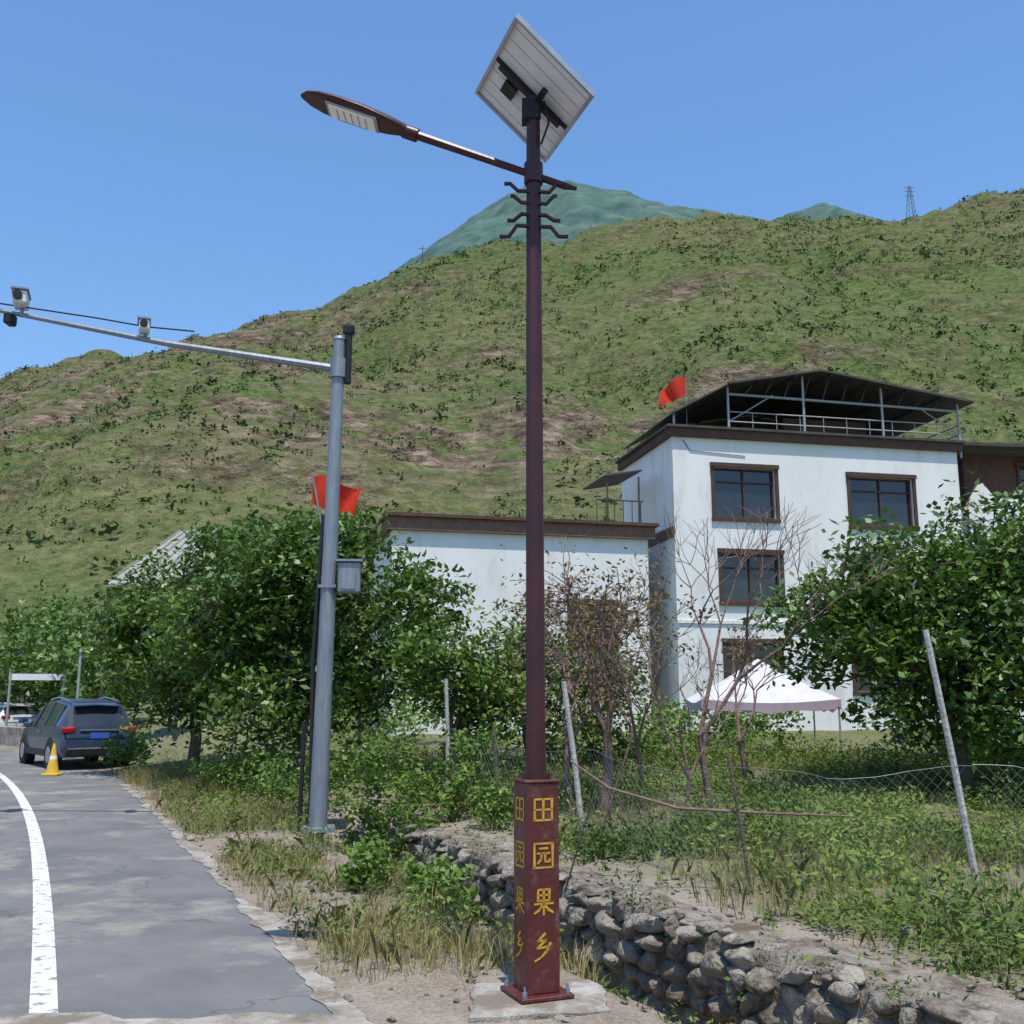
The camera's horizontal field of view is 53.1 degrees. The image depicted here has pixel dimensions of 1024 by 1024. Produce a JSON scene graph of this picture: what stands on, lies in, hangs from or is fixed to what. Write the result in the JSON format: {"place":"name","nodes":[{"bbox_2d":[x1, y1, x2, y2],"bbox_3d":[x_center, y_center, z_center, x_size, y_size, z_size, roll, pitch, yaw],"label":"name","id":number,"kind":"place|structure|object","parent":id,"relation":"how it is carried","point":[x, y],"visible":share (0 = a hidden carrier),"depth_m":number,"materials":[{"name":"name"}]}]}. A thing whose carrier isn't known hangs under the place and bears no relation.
{"place":"outdoors","nodes":[
{"label":"outdoors","id":0,"kind":"place"},
{"bbox_2d":[0,748,332,1018],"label":"road","id":1,"kind":"structure","parent":0,"point":[150,920],"depth_m":7.96,"materials":[{"name":"grey asphalt"}]},
{"bbox_2d":[0,773,57,1012],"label":"road edge line","id":2,"kind":"object","parent":1,"relation":"on","point":[43,992],"visible":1,"depth_m":7.66,"materials":[{"name":"paint"}]},
{"bbox_2d":[41,743,63,775],"bbox_3d":[-10.250,5.525,22.881,0.360,0.690,0.360,0,-10,0],"label":"traffic cone","id":3,"kind":"object","parent":1,"relation":"on","point":[52,769],"visible":1,"depth_m":22.79,"materials":[{"name":"yellow plastic"}]},
{"bbox_2d":[19,697,136,768],"bbox_3d":[-11.323,5.708,26.572,2.180,1.809,4.530,8,-13,-36],"label":"parked car","id":4,"kind":"object","parent":1,"relation":"on","point":[81,727],"visible":0.86,"depth_m":25.05,"materials":[{"name":"blue paint"}]},
{"bbox_2d":[0,1012,355,1023],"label":"concrete road patch","id":5,"kind":"object","parent":1,"relation":"on","point":[104,1018],"visible":1,"depth_m":5.45,"materials":[{"name":"grey concrete"}]},
{"bbox_2d":[122,784,373,1023],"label":"road edge strip","id":6,"kind":"object","parent":1,"relation":"on","point":[326,993],"visible":0.96,"depth_m":7.22,"materials":[{"name":"white concrete"}]},
{"bbox_2d":[0,188,1023,1023],"bbox_3d":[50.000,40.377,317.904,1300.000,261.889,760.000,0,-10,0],"label":"ground","id":7,"kind":"structure","parent":0,"point":[244,472],"depth_m":128.32,"materials":[{"name":"green plant"}]},
{"bbox_2d":[0,702,37,726],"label":"parked car","id":8,"kind":"object","parent":7,"relation":"on","point":[19,715],"visible":0.47,"depth_m":41.36,"materials":[{"name":"white paint"}]},
{"bbox_2d":[5,672,65,725],"bbox_3d":[-18.300,7.496,39.293,2.001,2.700,0.101,3,-11,-18],"label":"banner sign","id":9,"kind":"object","parent":7,"relation":"on","point":[30,676],"visible":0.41,"depth_m":39.37,"materials":[{"name":"metal"}]},
{"bbox_2d":[0,726,74,758],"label":"roadside wall","id":10,"kind":"structure","parent":7,"relation":"on","point":[10,736],"depth_m":35.87,"materials":[{"name":"grey concrete"}]},
{"bbox_2d":[76,649,82,697],"bbox_3d":[-14.200,6.128,33.443,0.148,3.300,0.148,-4,-11,22],"label":"white post","id":11,"kind":"object","parent":7,"relation":"on","point":[78,677],"visible":0.54,"depth_m":33.55,"materials":[{"name":"metal"}]},
{"bbox_2d":[100,528,216,741],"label":"sheet roof shed","id":12,"kind":"structure","parent":7,"relation":"on","point":[169,545],"depth_m":31.36,"materials":[{"name":"metal"}]},
{"bbox_2d":[52,509,305,772],"bbox_3d":[-7.107,2.920,22.823,6.336,5.885,4.258,-3,-11,18],"label":"walnut tree","id":13,"kind":"object","parent":7,"relation":"on","point":[131,616],"visible":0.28,"depth_m":22.33,"materials":[{"name":"green plant"}]},
{"bbox_2d":[0,286,363,834],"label":"traffic camera mast","id":14,"kind":"object","parent":7,"relation":"on","point":[338,367],"visible":0.96,"depth_m":14.04,"materials":[{"name":"metal"}]},
{"bbox_2d":[312,475,360,524],"bbox_3d":[-2.475,0.071,14.393,0.697,1.213,0.189,2,-11,-12],"label":"red flag","id":15,"kind":"object","parent":14,"relation":"attached to","point":[348,497],"visible":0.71,"depth_m":14.50,"materials":[{"name":"fabric"}]},
{"bbox_2d":[0,584,371,722],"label":"distant trees","id":16,"kind":"object","parent":7,"relation":"on","point":[39,646],"visible":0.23,"depth_m":41.93,"materials":[{"name":"green plant"}]},
{"bbox_2d":[139,502,475,782],"bbox_3d":[-4.024,2.542,19.705,6.771,5.401,4.742,0,-10,0],"label":"walnut tree","id":17,"kind":"object","parent":7,"relation":"on","point":[263,595],"visible":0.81,"depth_m":19.13,"materials":[{"name":"green plant"}]},
{"bbox_2d":[187,692,513,925],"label":"roadside shrubs","id":18,"kind":"object","parent":7,"relation":"on","point":[501,808],"visible":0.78,"depth_m":13.99,"materials":[{"name":"green plant"}]},
{"bbox_2d":[102,758,633,999],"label":"dry grass","id":19,"kind":"structure","parent":7,"relation":"on","point":[455,939],"depth_m":8.00,"materials":[{"name":"plant"}]},
{"bbox_2d":[365,598,556,786],"bbox_3d":[-0.868,3.188,17.946,3.377,3.406,2.976,0,-10,0],"label":"fruit tree","id":20,"kind":"object","parent":7,"relation":"on","point":[426,669],"visible":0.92,"depth_m":17.66,"materials":[{"name":"green plant"}]},
{"bbox_2d":[0,188,1023,654],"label":"hillside scrub","id":21,"kind":"object","parent":7,"relation":"on","point":[106,424],"visible":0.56,"depth_m":152.75,"materials":[{"name":"green plant"}]},
{"bbox_2d":[367,469,658,735],"bbox_3d":[-0.223,3.332,33.853,8.800,9.350,5.530,3,-11,-14],"label":"white farmhouse","id":22,"kind":"object","parent":7,"relation":"on","point":[469,544],"visible":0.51,"depth_m":31.64,"materials":[{"name":"paint"}]},
{"bbox_2d":[572,606,610,646],"bbox_3d":[2.474,3.589,32.054,1.358,1.400,0.339,0,-10,0],"label":"window glass","id":23,"kind":"structure","parent":22,"relation":"in","point":[599,613],"depth_m":32.11,"materials":[{"name":"black glass"}]},
{"bbox_2d":[567,599,619,652],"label":"window frames","id":24,"kind":"structure","parent":22,"relation":"in","point":[573,601],"depth_m":31.94,"materials":[{"name":"brown wood"}]},
{"bbox_2d":[468,978,610,1023],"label":"lamp foundation slab","id":25,"kind":"structure","parent":7,"relation":"on","point":[491,1002],"depth_m":5.59,"materials":[{"name":"concrete"}]},
{"bbox_2d":[301,13,596,1003],"bbox_3d":[-0.438,-0.170,6.170,1.797,5.824,0.902,3,-11,-14],"label":"solar street lamp","id":26,"kind":"object","parent":25,"relation":"on","point":[535,93],"visible":1,"depth_m":6.36,"materials":[{"name":"brown metal"}]},
{"bbox_2d":[116,745,979,1023],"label":"roadside weeds","id":27,"kind":"object","parent":7,"relation":"on","point":[429,901],"visible":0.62,"depth_m":8.95,"materials":[{"name":"green plant"}]},
{"bbox_2d":[459,596,659,763],"bbox_3d":[1.022,3.532,21.030,4.242,3.676,2.898,2,-11,-13],"label":"fruit tree","id":28,"kind":"object","parent":7,"relation":"on","point":[549,704],"visible":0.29,"depth_m":20.68,"materials":[{"name":"green plant"}]},
{"bbox_2d":[97,680,1023,776],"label":"garden shrubs","id":29,"kind":"object","parent":7,"relation":"on","point":[141,747],"visible":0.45,"depth_m":23.97,"materials":[{"name":"green plant"}]},
{"bbox_2d":[481,529,688,816],"bbox_3d":[1.056,2.316,14.859,2.998,4.278,2.313,0,-10,0],"label":"plum tree","id":30,"kind":"object","parent":7,"relation":"on","point":[594,697],"visible":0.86,"depth_m":14.74,"materials":[{"name":"brown plant"}]},
{"bbox_2d":[564,736,632,892],"bbox_3d":[0.866,2.825,9.845,0.452,1.247,2.605,-2,-10,11],"label":"plant stake","id":31,"kind":"object","parent":7,"relation":"on","point":[619,775],"visible":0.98,"depth_m":11.02,"materials":[{"name":"brown wood"}]},
{"bbox_2d":[183,823,1023,1022],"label":"loose stones","id":32,"kind":"object","parent":7,"relation":"on","point":[556,1017],"visible":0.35,"depth_m":7.42,"materials":[{"name":"grey stone"}]},
{"bbox_2d":[498,546,723,809],"bbox_3d":[1.742,2.660,15.937,2.810,3.903,4.375,7,-12,-32],"label":"bare fruit tree","id":33,"kind":"object","parent":7,"relation":"on","point":[584,720],"visible":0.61,"depth_m":15.46,"materials":[{"name":"brown plant"}]},
{"bbox_2d":[523,576,701,794],"bbox_3d":[1.418,2.878,16.560,2.196,3.621,3.479,4,-11,-20],"label":"bare fruit tree","id":34,"kind":"object","parent":7,"relation":"on","point":[636,739],"visible":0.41,"depth_m":16.29,"materials":[{"name":"brown plant"}]},
{"bbox_2d":[284,731,1023,998],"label":"garden plants","id":35,"kind":"object","parent":7,"relation":"on","point":[894,760],"visible":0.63,"depth_m":11.88,"materials":[{"name":"green plant"}]},
{"bbox_2d":[584,636,752,822],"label":"bare fruit tree","id":36,"kind":"object","parent":7,"relation":"on","point":[688,776],"visible":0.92,"depth_m":14.17,"materials":[{"name":"brown plant"}]},
{"bbox_2d":[367,816,1007,1023],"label":"stone retaining wall","id":37,"kind":"structure","parent":7,"relation":"on","point":[673,956],"depth_m":7.44,"materials":[{"name":"grey stone"}]},
{"bbox_2d":[357,629,1023,894],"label":"wire fence","id":38,"kind":"object","parent":7,"relation":"on","point":[955,776],"visible":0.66,"depth_m":9.71,"materials":[{"name":"grey metal"}]},
{"bbox_2d":[570,760,854,816],"bbox_3d":[1.761,2.495,9.256,2.528,0.454,0.116,-3,-11,14],"label":"wooden branch","id":39,"kind":"object","parent":38,"relation":"attached to","point":[684,808],"visible":1,"depth_m":9.21,"materials":[{"name":"brown plant"}]},
{"bbox_2d":[699,614,806,784],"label":"bare fruit tree","id":40,"kind":"object","parent":7,"relation":"on","point":[740,736],"visible":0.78,"depth_m":18.78,"materials":[{"name":"brown plant"}]},
{"bbox_2d":[686,659,841,754],"bbox_3d":[5.750,4.509,23.675,3.100,2.206,2.000,0,-10,0],"label":"canopy tent","id":41,"kind":"object","parent":7,"relation":"on","point":[777,698],"visible":0.78,"depth_m":22.88,"materials":[{"name":"white fabric"}]},
{"bbox_2d":[651,500,904,806],"bbox_3d":[3.878,2.141,15.983,2.257,4.954,4.060,6,-12,-30],"label":"bare fruit tree","id":42,"kind":"object","parent":7,"relation":"on","point":[703,729],"visible":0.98,"depth_m":15.60,"materials":[{"name":"brown plant"}]},
{"bbox_2d":[615,369,974,731],"bbox_3d":[9.833,1.992,35.849,11.130,12.700,5.850,2,-11,-12],"label":"white farmhouse","id":43,"kind":"object","parent":7,"relation":"on","point":[827,445],"visible":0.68,"depth_m":33.59,"materials":[{"name":"paint"}]},
{"bbox_2d":[659,377,686,423],"bbox_3d":[5.244,-3.526,33.696,1.030,1.988,0.233,4,-11,-20],"label":"red flag","id":44,"kind":"object","parent":43,"relation":"attached to","point":[674,390],"visible":0.97,"depth_m":33.76,"materials":[{"name":"fabric"}]},
{"bbox_2d":[715,470,910,689],"bbox_3d":[9.959,2.220,33.326,7.100,7.150,0.001,2,-11,-12],"label":"window glass","id":45,"kind":"structure","parent":43,"relation":"in","point":[863,503],"depth_m":33.29,"materials":[{"name":"glass"}]},
{"bbox_2d":[710,462,922,695],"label":"window frames","id":46,"kind":"structure","parent":43,"relation":"in","point":[721,551],"depth_m":33.13,"materials":[{"name":"brown wood"}]},
{"bbox_2d":[739,468,1023,790],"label":"walnut tree","id":47,"kind":"object","parent":7,"relation":"on","point":[987,576],"visible":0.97,"depth_m":16.30,"materials":[{"name":"green plant"}]},
{"bbox_2d":[904,186,917,221],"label":"transmission tower","id":48,"kind":"structure","parent":7,"relation":"on","point":[908,191],"depth_m":276.53,"materials":[{"name":"metal"}]},
{"bbox_2d":[832,471,1023,759],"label":"walnut tree","id":49,"kind":"object","parent":7,"relation":"on","point":[973,526],"visible":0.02,"depth_m":20.91,"materials":[{"name":"green plant"}]},
{"bbox_2d":[957,442,1023,725],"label":"brown farmhouse","id":50,"kind":"object","parent":7,"relation":"on","point":[1000,466],"visible":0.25,"depth_m":37.09,"materials":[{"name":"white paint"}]},
{"bbox_2d":[1015,462,1023,497],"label":"window frames","id":51,"kind":"structure","parent":50,"relation":"in","point":[1018,465],"depth_m":37.26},
{"bbox_2d":[1020,469,1023,497],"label":"window glass","id":52,"kind":"structure","parent":50,"relation":"in","point":[1022,471],"depth_m":37.48,"materials":[{"name":"glass"}]},
{"bbox_2d":[0,0,1023,377],"label":"sky","id":53,"kind":"structure","parent":0,"point":[167,162],"materials":[{"name":"blue"}]},
{"bbox_2d":[379,180,897,280],"bbox_3d":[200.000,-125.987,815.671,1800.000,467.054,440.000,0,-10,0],"label":"distant mountain","id":54,"kind":"structure","parent":0,"point":[581,208],"depth_m":859.27,"materials":[{"name":"green plant"}]},
{"bbox_2d":[286,742,1023,996],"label":"garden grass","id":55,"kind":"structure","parent":0,"point":[773,884],"depth_m":10.37,"materials":[{"name":"green plant"}]},
{"bbox_2d":[408,824,1023,1023],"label":"garden path","id":56,"kind":"structure","parent":0,"point":[1009,1010],"depth_m":6.86,"materials":[{"name":"soil"}]}
]}

